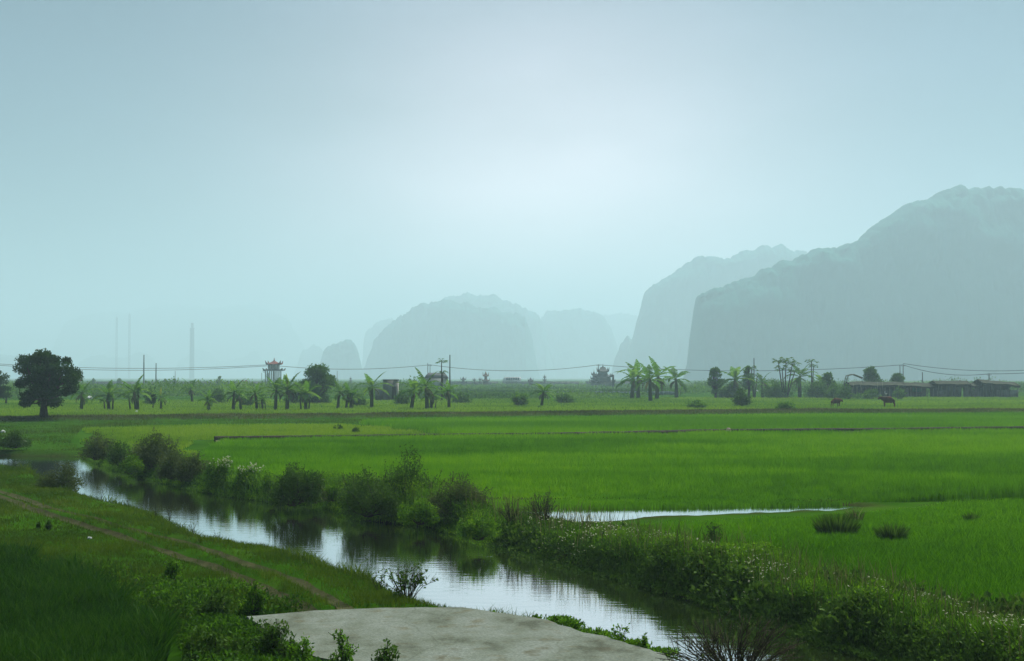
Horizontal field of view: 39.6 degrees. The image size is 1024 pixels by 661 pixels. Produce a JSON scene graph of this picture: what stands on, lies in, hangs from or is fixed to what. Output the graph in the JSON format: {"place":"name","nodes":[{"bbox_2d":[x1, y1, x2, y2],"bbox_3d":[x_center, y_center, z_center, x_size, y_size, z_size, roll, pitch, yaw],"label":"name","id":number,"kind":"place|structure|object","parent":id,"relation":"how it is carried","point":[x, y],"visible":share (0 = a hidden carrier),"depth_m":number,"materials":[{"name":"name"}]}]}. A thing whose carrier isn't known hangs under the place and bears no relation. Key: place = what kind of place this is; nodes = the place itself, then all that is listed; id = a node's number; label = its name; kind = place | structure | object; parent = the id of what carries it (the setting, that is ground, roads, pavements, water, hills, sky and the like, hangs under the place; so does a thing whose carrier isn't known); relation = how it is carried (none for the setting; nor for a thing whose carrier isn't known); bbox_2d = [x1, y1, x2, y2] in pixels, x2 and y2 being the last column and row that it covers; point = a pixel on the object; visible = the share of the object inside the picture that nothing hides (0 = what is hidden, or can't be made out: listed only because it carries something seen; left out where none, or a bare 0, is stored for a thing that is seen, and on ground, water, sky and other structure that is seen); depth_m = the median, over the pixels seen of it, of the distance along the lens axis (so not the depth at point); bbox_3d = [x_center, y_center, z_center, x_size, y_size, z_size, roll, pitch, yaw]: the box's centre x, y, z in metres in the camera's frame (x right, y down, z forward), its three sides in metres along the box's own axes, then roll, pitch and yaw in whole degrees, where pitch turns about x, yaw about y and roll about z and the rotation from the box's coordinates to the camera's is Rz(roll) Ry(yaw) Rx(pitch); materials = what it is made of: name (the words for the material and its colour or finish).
{"place":"outdoors","nodes":[
{"label":"outdoors","id":0,"kind":"place"},
{"bbox_2d":[0,354,31,377],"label":"hill","id":1,"kind":"structure","parent":0,"point":[6,359],"depth_m":4822.81,"materials":[{"name":"stone"}]},
{"bbox_2d":[74,352,163,377],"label":"hill","id":2,"kind":"structure","parent":0,"point":[101,366],"depth_m":5308.38,"materials":[{"name":"stone"}]},
{"bbox_2d":[0,490,352,611],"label":"dirt track","id":3,"kind":"structure","parent":0,"point":[183,557],"depth_m":27.16,"materials":[{"name":"brown soil"}]},
{"bbox_2d":[52,302,304,377],"bbox_3d":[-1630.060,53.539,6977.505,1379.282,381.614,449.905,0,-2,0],"label":"mountain","id":4,"kind":"structure","parent":0,"point":[160,334],"depth_m":6835.03,"materials":[{"name":"stone"}]},
{"bbox_2d":[0,418,375,455],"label":"rough grass","id":5,"kind":"structure","parent":0,"point":[76,431],"depth_m":99.46,"materials":[{"name":"green plant"}]},
{"bbox_2d":[171,350,266,377],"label":"hill","id":6,"kind":"structure","parent":0,"point":[202,358],"depth_m":5789.26,"materials":[{"name":"stone"}]},
{"bbox_2d":[293,344,322,377],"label":"hill","id":7,"kind":"structure","parent":0,"point":[313,353],"depth_m":4817.58,"materials":[{"name":"stone"}]},
{"bbox_2d":[319,339,361,378],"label":"hill","id":8,"kind":"structure","parent":0,"point":[341,359],"depth_m":3125.89,"materials":[{"name":"stone"}]},
{"bbox_2d":[362,318,392,369],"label":"mountain","id":9,"kind":"structure","parent":0,"point":[374,332],"depth_m":4806.43,"materials":[{"name":"stone"}]},
{"bbox_2d":[0,456,881,660],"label":"canal water","id":10,"kind":"structure","parent":0,"point":[469,574],"depth_m":28.65,"materials":[{"name":"grey liquid"}]},
{"bbox_2d":[360,299,539,378],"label":"mountain","id":11,"kind":"structure","parent":0,"point":[468,336],"depth_m":3091.82,"materials":[{"name":"stone"}]},
{"bbox_2d":[247,607,672,660],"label":"concrete road","id":12,"kind":"structure","parent":0,"point":[440,634],"depth_m":18.36,"materials":[{"name":"grey concrete"}]},
{"bbox_2d":[441,292,555,377],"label":"mountain","id":13,"kind":"structure","parent":0,"point":[540,346],"depth_m":3908.85,"materials":[{"name":"stone"}]},
{"bbox_2d":[0,378,1023,660],"bbox_3d":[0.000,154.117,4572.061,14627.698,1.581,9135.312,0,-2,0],"label":"ground","id":14,"kind":"structure","parent":0,"point":[200,446],"depth_m":45.44,"materials":[{"name":"green plant"}]},
{"bbox_2d":[0,370,11,398],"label":"broadleaf tree","id":15,"kind":"object","parent":14,"relation":"on","point":[3,389],"visible":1,"depth_m":164.72,"materials":[{"name":"green plant"}]},
{"bbox_2d":[0,429,31,448],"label":"shrub","id":16,"kind":"object","parent":14,"relation":"on","point":[14,439],"visible":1,"depth_m":68.45,"materials":[{"name":"green plant"}]},
{"bbox_2d":[12,348,83,416],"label":"round tree","id":17,"kind":"object","parent":14,"relation":"on","point":[49,376],"visible":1,"depth_m":113.28,"materials":[{"name":"green plant"}]},
{"bbox_2d":[32,460,86,492],"bbox_3d":[-14.115,4.556,44.248,1.767,1.137,1.333,0,-2,0],"label":"shrub","id":18,"kind":"object","parent":14,"relation":"on","point":[69,480],"visible":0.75,"depth_m":44.06,"materials":[{"name":"green plant"}]},
{"bbox_2d":[0,540,187,660],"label":"dark rice","id":19,"kind":"object","parent":14,"relation":"on","point":[62,609],"visible":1,"depth_m":18.80,"materials":[{"name":"green plant"}]},
{"bbox_2d":[77,429,115,459],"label":"shrub","id":20,"kind":"object","parent":14,"relation":"on","point":[94,451],"visible":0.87,"depth_m":60.91,"materials":[{"name":"green plant"}]},
{"bbox_2d":[91,380,126,408],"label":"banana plant","id":21,"kind":"object","parent":14,"relation":"on","point":[108,392],"visible":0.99,"depth_m":150.52,"materials":[{"name":"green plant"}]},
{"bbox_2d":[104,440,130,465],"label":"shrub","id":22,"kind":"object","parent":14,"relation":"on","point":[114,455],"visible":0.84,"depth_m":56.95,"materials":[{"name":"green plant"}]},
{"bbox_2d":[116,453,146,473],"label":"shrub","id":23,"kind":"object","parent":14,"relation":"on","point":[133,464],"visible":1,"depth_m":52.01,"materials":[{"name":"green plant"}]},
{"bbox_2d":[115,374,151,409],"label":"banana plant","id":24,"kind":"object","parent":14,"relation":"on","point":[134,398],"visible":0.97,"depth_m":150.61,"materials":[{"name":"green plant"}]},
{"bbox_2d":[118,426,183,472],"bbox_3d":[-13.414,4.476,53.360,2.459,1.761,2.025,-1,-2,22],"label":"shrub","id":25,"kind":"object","parent":14,"relation":"on","point":[147,455],"visible":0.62,"depth_m":53.05,"materials":[{"name":"green plant"}]},
{"bbox_2d":[3,542,305,659],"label":"rough grass","id":26,"kind":"structure","parent":14,"relation":"on","point":[175,591],"depth_m":22.17,"materials":[{"name":"green plant"}]},
{"bbox_2d":[154,450,184,479],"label":"shrub","id":27,"kind":"object","parent":14,"relation":"on","point":[166,464],"visible":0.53,"depth_m":49.32,"materials":[{"name":"green plant"}]},
{"bbox_2d":[160,557,182,579],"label":"shrub","id":28,"kind":"object","parent":14,"relation":"on","point":[172,568],"visible":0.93,"depth_m":23.88,"materials":[{"name":"green plant"}]},
{"bbox_2d":[38,557,328,660],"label":"roadside weeds","id":29,"kind":"object","parent":14,"relation":"on","point":[234,623],"visible":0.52,"depth_m":20.40,"materials":[{"name":"green plant"}]},
{"bbox_2d":[189,323,194,378],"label":"chimney tower","id":30,"kind":"structure","parent":14,"relation":"on","point":[191,366],"depth_m":3295.57,"materials":[{"name":"concrete"}]},
{"bbox_2d":[171,451,214,481],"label":"shrub","id":31,"kind":"object","parent":14,"relation":"on","point":[194,465],"visible":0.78,"depth_m":48.13,"materials":[{"name":"green plant"}]},
{"bbox_2d":[193,585,236,616],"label":"shrub","id":32,"kind":"object","parent":14,"relation":"on","point":[215,607],"visible":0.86,"depth_m":19.79,"materials":[{"name":"green plant"}]},
{"bbox_2d":[180,623,254,660],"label":"shrub","id":33,"kind":"object","parent":14,"relation":"on","point":[210,640],"visible":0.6,"depth_m":16.43,"materials":[{"name":"green plant"}]},
{"bbox_2d":[201,456,236,487],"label":"shrub","id":34,"kind":"object","parent":14,"relation":"on","point":[224,466],"visible":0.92,"depth_m":45.94,"materials":[{"name":"green plant"}]},
{"bbox_2d":[230,462,266,487],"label":"shrub","id":35,"kind":"object","parent":14,"relation":"on","point":[243,472],"visible":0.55,"depth_m":44.59,"materials":[{"name":"green plant"}]},
{"bbox_2d":[239,581,268,614],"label":"shrub","id":36,"kind":"object","parent":14,"relation":"on","point":[255,600],"visible":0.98,"depth_m":20.34,"materials":[{"name":"green plant"}]},
{"bbox_2d":[80,422,448,456],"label":"young rice","id":37,"kind":"object","parent":14,"relation":"on","point":[186,433],"visible":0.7,"depth_m":88.15,"materials":[{"name":"green plant"}]},
{"bbox_2d":[256,470,284,495],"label":"shrub","id":38,"kind":"object","parent":14,"relation":"on","point":[264,486],"visible":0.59,"depth_m":42.22,"materials":[{"name":"green plant"}]},
{"bbox_2d":[257,376,288,409],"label":"banana plant","id":39,"kind":"object","parent":14,"relation":"on","point":[276,387],"visible":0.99,"depth_m":150.73,"materials":[{"name":"green plant"}]},
{"bbox_2d":[261,358,285,381],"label":"pagoda tower","id":40,"kind":"structure","parent":14,"relation":"on","point":[274,366],"depth_m":468.25,"materials":[{"name":"grey stone"}]},
{"bbox_2d":[250,619,297,657],"bbox_3d":[-2.855,3.693,16.922,0.630,0.517,0.474,-1,-2,23],"label":"shrub","id":41,"kind":"object","parent":14,"relation":"on","point":[274,640],"visible":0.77,"depth_m":16.87,"materials":[{"name":"green plant"}]},
{"bbox_2d":[271,372,302,409],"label":"banana plant","id":42,"kind":"object","parent":14,"relation":"on","point":[287,381],"visible":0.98,"depth_m":150.81,"materials":[{"name":"green plant"}]},
{"bbox_2d":[264,462,326,506],"bbox_3d":[-5.972,4.229,39.352,1.645,1.280,1.394,1,-2,-31],"label":"shrub","id":43,"kind":"object","parent":14,"relation":"on","point":[302,491],"visible":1,"depth_m":39.22,"materials":[{"name":"green plant"}]},
{"bbox_2d":[0,461,596,633],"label":"turf","id":44,"kind":"structure","parent":14,"relation":"on","point":[384,596],"depth_m":27.95,"materials":[{"name":"green plant"}]},
{"bbox_2d":[280,636,317,660],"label":"shrub","id":45,"kind":"object","parent":14,"relation":"on","point":[297,652],"visible":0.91,"depth_m":16.35,"materials":[{"name":"green plant"}]},
{"bbox_2d":[288,380,320,408],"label":"banana plant","id":46,"kind":"object","parent":14,"relation":"on","point":[305,390],"visible":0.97,"depth_m":150.82,"materials":[{"name":"green plant"}]},
{"bbox_2d":[293,363,337,402],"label":"broadleaf tree","id":47,"kind":"object","parent":14,"relation":"on","point":[316,373],"visible":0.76,"depth_m":188.88,"materials":[{"name":"green plant"}]},
{"bbox_2d":[328,629,358,660],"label":"shrub","id":48,"kind":"object","parent":14,"relation":"on","point":[343,655],"visible":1,"depth_m":16.02,"materials":[{"name":"green plant"}]},
{"bbox_2d":[334,464,407,517],"bbox_3d":[-3.595,4.102,36.329,1.892,1.348,1.439,0,-2,0],"label":"shrub","id":49,"kind":"object","parent":14,"relation":"on","point":[383,502],"visible":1,"depth_m":36.07,"materials":[{"name":"green plant"}]},
{"bbox_2d":[354,373,391,407],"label":"banana plant","id":50,"kind":"object","parent":14,"relation":"on","point":[371,383],"visible":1,"depth_m":160.45,"materials":[{"name":"green plant"}]},
{"bbox_2d":[371,638,400,660],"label":"shrub","id":51,"kind":"object","parent":14,"relation":"on","point":[386,652],"visible":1,"depth_m":16.03,"materials":[{"name":"green plant"}]},
{"bbox_2d":[375,379,398,399],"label":"cement hut","id":52,"kind":"object","parent":14,"relation":"on","point":[392,390],"visible":0.75,"depth_m":213.64,"materials":[{"name":"grey concrete"}]},
{"bbox_2d":[369,442,444,497],"bbox_3d":[-2.761,3.882,37.707,1.800,1.868,1.898,1,-2,-37],"label":"shrub","id":53,"kind":"object","parent":14,"relation":"on","point":[397,477],"visible":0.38,"depth_m":37.55,"materials":[{"name":"green plant"}]},
{"bbox_2d":[378,559,438,598],"bbox_3d":[-1.597,3.861,21.768,0.913,0.722,0.575,1,-2,-24],"label":"bare shrub","id":54,"kind":"object","parent":14,"relation":"on","point":[403,586],"visible":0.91,"depth_m":21.72,"materials":[{"name":"green plant"}]},
{"bbox_2d":[396,497,439,524],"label":"shrub","id":55,"kind":"object","parent":14,"relation":"on","point":[423,512],"visible":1,"depth_m":34.22,"materials":[{"name":"green plant"}]},
{"bbox_2d":[406,367,443,408],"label":"banana plant","id":56,"kind":"object","parent":14,"relation":"on","point":[425,389],"visible":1,"depth_m":153.81,"materials":[{"name":"green plant"}]},
{"bbox_2d":[417,471,492,520],"bbox_3d":[-1.382,4.122,35.330,1.927,1.251,1.572,0,-2,0],"label":"shrub","id":57,"kind":"object","parent":14,"relation":"on","point":[435,500],"visible":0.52,"depth_m":35.13,"materials":[{"name":"green plant"}]},
{"bbox_2d":[454,513,501,541],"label":"shrub","id":58,"kind":"object","parent":14,"relation":"on","point":[472,530],"visible":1,"depth_m":30.90,"materials":[{"name":"green plant"}]},
{"bbox_2d":[0,407,1023,420],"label":"dike grass","id":59,"kind":"structure","parent":14,"relation":"on","point":[596,412],"depth_m":126.43,"materials":[{"name":"green plant"}]},
{"bbox_2d":[1,376,1023,398],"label":"undergrowth","id":60,"kind":"object","parent":14,"relation":"on","point":[473,391],"visible":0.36,"depth_m":263.84,"materials":[{"name":"green plant"}]},
{"bbox_2d":[4,380,1023,387],"bbox_3d":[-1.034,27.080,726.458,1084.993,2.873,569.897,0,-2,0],"label":"grass","id":61,"kind":"structure","parent":14,"relation":"on","point":[498,384],"depth_m":577.89,"materials":[{"name":"green plant"}]},
{"bbox_2d":[519,486,558,520],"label":"bare shrub","id":62,"kind":"object","parent":14,"relation":"on","point":[540,506],"visible":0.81,"depth_m":32.01,"materials":[{"name":"green plant"}]},
{"bbox_2d":[76,440,1023,660],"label":"bank weeds","id":63,"kind":"object","parent":14,"relation":"on","point":[446,529],"visible":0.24,"depth_m":27.37,"materials":[{"name":"green plant"}]},
{"bbox_2d":[80,449,1023,660],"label":"bank grass","id":64,"kind":"structure","parent":14,"relation":"on","point":[973,621],"depth_m":23.33,"materials":[{"name":"green plant"}]},
{"bbox_2d":[589,366,615,385],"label":"temple","id":65,"kind":"structure","parent":14,"relation":"on","point":[604,377],"depth_m":481.23,"materials":[{"name":"grey stone"}]},
{"bbox_2d":[198,426,1023,510],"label":"rice","id":66,"kind":"object","parent":14,"relation":"on","point":[723,469],"visible":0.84,"depth_m":51.07,"materials":[{"name":"green plant"}]},
{"bbox_2d":[543,614,680,659],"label":"edge weeds","id":67,"kind":"object","parent":14,"relation":"on","point":[564,620],"visible":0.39,"depth_m":18.69,"materials":[{"name":"green plant"}]},
{"bbox_2d":[615,367,646,397],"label":"banana plant","id":68,"kind":"object","parent":14,"relation":"on","point":[633,379],"visible":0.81,"depth_m":231.12,"materials":[{"name":"green plant"}]},
{"bbox_2d":[632,361,665,400],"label":"banana plant","id":69,"kind":"object","parent":14,"relation":"on","point":[647,371],"visible":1,"depth_m":203.70,"materials":[{"name":"green plant"}]},
{"bbox_2d":[639,356,675,398],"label":"banana plant","id":70,"kind":"object","parent":14,"relation":"on","point":[655,367],"visible":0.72,"depth_m":225.69,"materials":[{"name":"green plant"}]},
{"bbox_2d":[662,366,691,397],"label":"banana plant","id":71,"kind":"object","parent":14,"relation":"on","point":[675,375],"visible":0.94,"depth_m":239.35,"materials":[{"name":"green plant"}]},
{"bbox_2d":[332,472,1023,643],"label":"broadleaf weeds","id":72,"kind":"object","parent":14,"relation":"on","point":[739,573],"visible":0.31,"depth_m":22.95,"materials":[{"name":"green plant"}]},
{"bbox_2d":[335,468,1023,660],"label":"dead stems","id":73,"kind":"object","parent":14,"relation":"on","point":[587,522],"visible":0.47,"depth_m":23.19,"materials":[{"name":"brown plant"}]},
{"bbox_2d":[359,411,1023,433],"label":"rice","id":74,"kind":"object","parent":14,"relation":"on","point":[533,424],"visible":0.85,"depth_m":99.95,"materials":[{"name":"green plant"}]},
{"bbox_2d":[707,367,724,397],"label":"broadleaf tree","id":75,"kind":"object","parent":14,"relation":"on","point":[715,381],"visible":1,"depth_m":234.43,"materials":[{"name":"green plant"}]},
{"bbox_2d":[435,509,1023,660],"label":"waterside weeds","id":76,"kind":"object","parent":14,"relation":"on","point":[866,653],"visible":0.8,"depth_m":20.97,"materials":[{"name":"green plant"}]},
{"bbox_2d":[657,608,805,660],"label":"bare shrub","id":77,"kind":"object","parent":14,"relation":"on","point":[710,652],"visible":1,"depth_m":16.20,"materials":[{"name":"brown plant"}]},
{"bbox_2d":[440,512,1023,660],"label":"waterside grass","id":78,"kind":"structure","parent":14,"relation":"on","point":[815,634],"depth_m":21.06,"materials":[{"name":"green plant"}]},
{"bbox_2d":[719,366,756,397],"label":"banana plant","id":79,"kind":"object","parent":14,"relation":"on","point":[733,373],"visible":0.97,"depth_m":235.45,"materials":[{"name":"green plant"}]},
{"bbox_2d":[730,388,752,405],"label":"shrub","id":80,"kind":"object","parent":14,"relation":"on","point":[741,398],"visible":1,"depth_m":166.53,"materials":[{"name":"green plant"}]},
{"bbox_2d":[740,365,755,396],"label":"broadleaf tree","id":81,"kind":"object","parent":14,"relation":"on","point":[747,384],"visible":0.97,"depth_m":237.58,"materials":[{"name":"green plant"}]},
{"bbox_2d":[759,379,793,397],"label":"shrub","id":82,"kind":"object","parent":14,"relation":"on","point":[773,391],"visible":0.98,"depth_m":236.16,"materials":[{"name":"green plant"}]},
{"bbox_2d":[529,512,1023,644],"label":"wild flowers","id":83,"kind":"object","parent":14,"relation":"on","point":[763,567],"visible":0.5,"depth_m":23.29,"materials":[{"name":"white plant"}]},
{"bbox_2d":[772,357,802,395],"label":"papaya tree","id":84,"kind":"object","parent":14,"relation":"on","point":[785,360],"visible":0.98,"depth_m":237.85,"materials":[{"name":"green plant"}]},
{"bbox_2d":[784,363,816,396],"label":"banana plant","id":85,"kind":"object","parent":14,"relation":"on","point":[798,379],"visible":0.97,"depth_m":239.02,"materials":[{"name":"green plant"}]},
{"bbox_2d":[803,378,830,397],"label":"shrub","id":86,"kind":"object","parent":14,"relation":"on","point":[816,390],"visible":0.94,"depth_m":235.79,"materials":[{"name":"green plant"}]},
{"bbox_2d":[810,510,863,535],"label":"grass tuft","id":87,"kind":"object","parent":14,"relation":"on","point":[830,524],"visible":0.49,"depth_m":30.04,"materials":[{"name":"green plant"}]},
{"bbox_2d":[835,384,860,398],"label":"shrub","id":88,"kind":"object","parent":14,"relation":"on","point":[841,392],"visible":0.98,"depth_m":222.18,"materials":[{"name":"green plant"}]},
{"bbox_2d":[862,365,885,381],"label":"broadleaf tree","id":89,"kind":"object","parent":14,"relation":"on","point":[871,373],"visible":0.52,"depth_m":261.23,"materials":[{"name":"green plant"}]},
{"bbox_2d":[844,381,905,396],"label":"shed","id":90,"kind":"structure","parent":14,"relation":"on","point":[888,388],"depth_m":245.88,"materials":[{"name":"grey wood"}]},
{"bbox_2d":[872,522,910,540],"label":"grass tuft","id":91,"kind":"object","parent":14,"relation":"on","point":[890,532],"visible":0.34,"depth_m":29.21,"materials":[{"name":"green plant"}]},
{"bbox_2d":[899,382,935,396],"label":"shed","id":92,"kind":"structure","parent":14,"relation":"on","point":[916,389],"depth_m":247.88,"materials":[{"name":"grey wood"}]},
{"bbox_2d":[929,380,971,396],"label":"shed","id":93,"kind":"structure","parent":14,"relation":"on","point":[947,388],"depth_m":245.89,"materials":[{"name":"grey wood"}]},
{"bbox_2d":[972,379,1019,396],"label":"shed","id":94,"kind":"structure","parent":14,"relation":"on","point":[989,388],"depth_m":244.88,"materials":[{"name":"grey wood"}]},
{"bbox_2d":[0,396,1023,415],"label":"meadow grass","id":95,"kind":"structure","parent":0,"point":[866,403],"depth_m":167.42,"materials":[{"name":"green plant"}]},
{"bbox_2d":[0,0,1023,365],"label":"sky","id":96,"kind":"structure","parent":0,"point":[339,169],"materials":[{"name":"blue"}]},
{"bbox_2d":[552,351,580,377],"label":"hill","id":97,"kind":"structure","parent":0,"point":[561,361],"depth_m":4018.77,"materials":[{"name":"stone"}]},
{"bbox_2d":[541,308,617,377],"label":"mountain","id":98,"kind":"structure","parent":0,"point":[584,337],"depth_m":4213.17,"materials":[{"name":"stone"}]},
{"bbox_2d":[214,426,1023,441],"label":"mud bank","id":99,"kind":"structure","parent":0,"point":[641,432],"depth_m":83.73,"materials":[{"name":"brown soil"}]},
{"bbox_2d":[603,312,637,349],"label":"mountain","id":100,"kind":"structure","parent":0,"point":[621,325],"depth_m":5596.03,"materials":[{"name":"stone"}]},
{"bbox_2d":[611,335,631,378],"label":"hill","id":101,"kind":"structure","parent":0,"point":[622,357],"depth_m":2965.22,"materials":[{"name":"stone"}]},
{"bbox_2d":[509,505,865,521],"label":"paddy water","id":102,"kind":"structure","parent":0,"point":[649,512],"depth_m":37.37,"materials":[{"name":"grey liquid"}]},
{"bbox_2d":[624,244,806,378],"bbox_3d":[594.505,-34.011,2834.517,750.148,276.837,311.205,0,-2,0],"label":"mountain","id":103,"kind":"structure","parent":0,"point":[661,334],"depth_m":2767.25,"materials":[{"name":"stone"}]},
{"bbox_2d":[592,497,1023,604],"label":"rice field","id":104,"kind":"structure","parent":0,"point":[982,553],"depth_m":27.89,"materials":[{"name":"green plant"}]},
{"bbox_2d":[683,185,1023,379],"bbox_3d":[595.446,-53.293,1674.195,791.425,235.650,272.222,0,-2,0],"label":"mountain","id":105,"kind":"structure","parent":0,"point":[936,280],"depth_m":1591.65,"materials":[{"name":"stone"}]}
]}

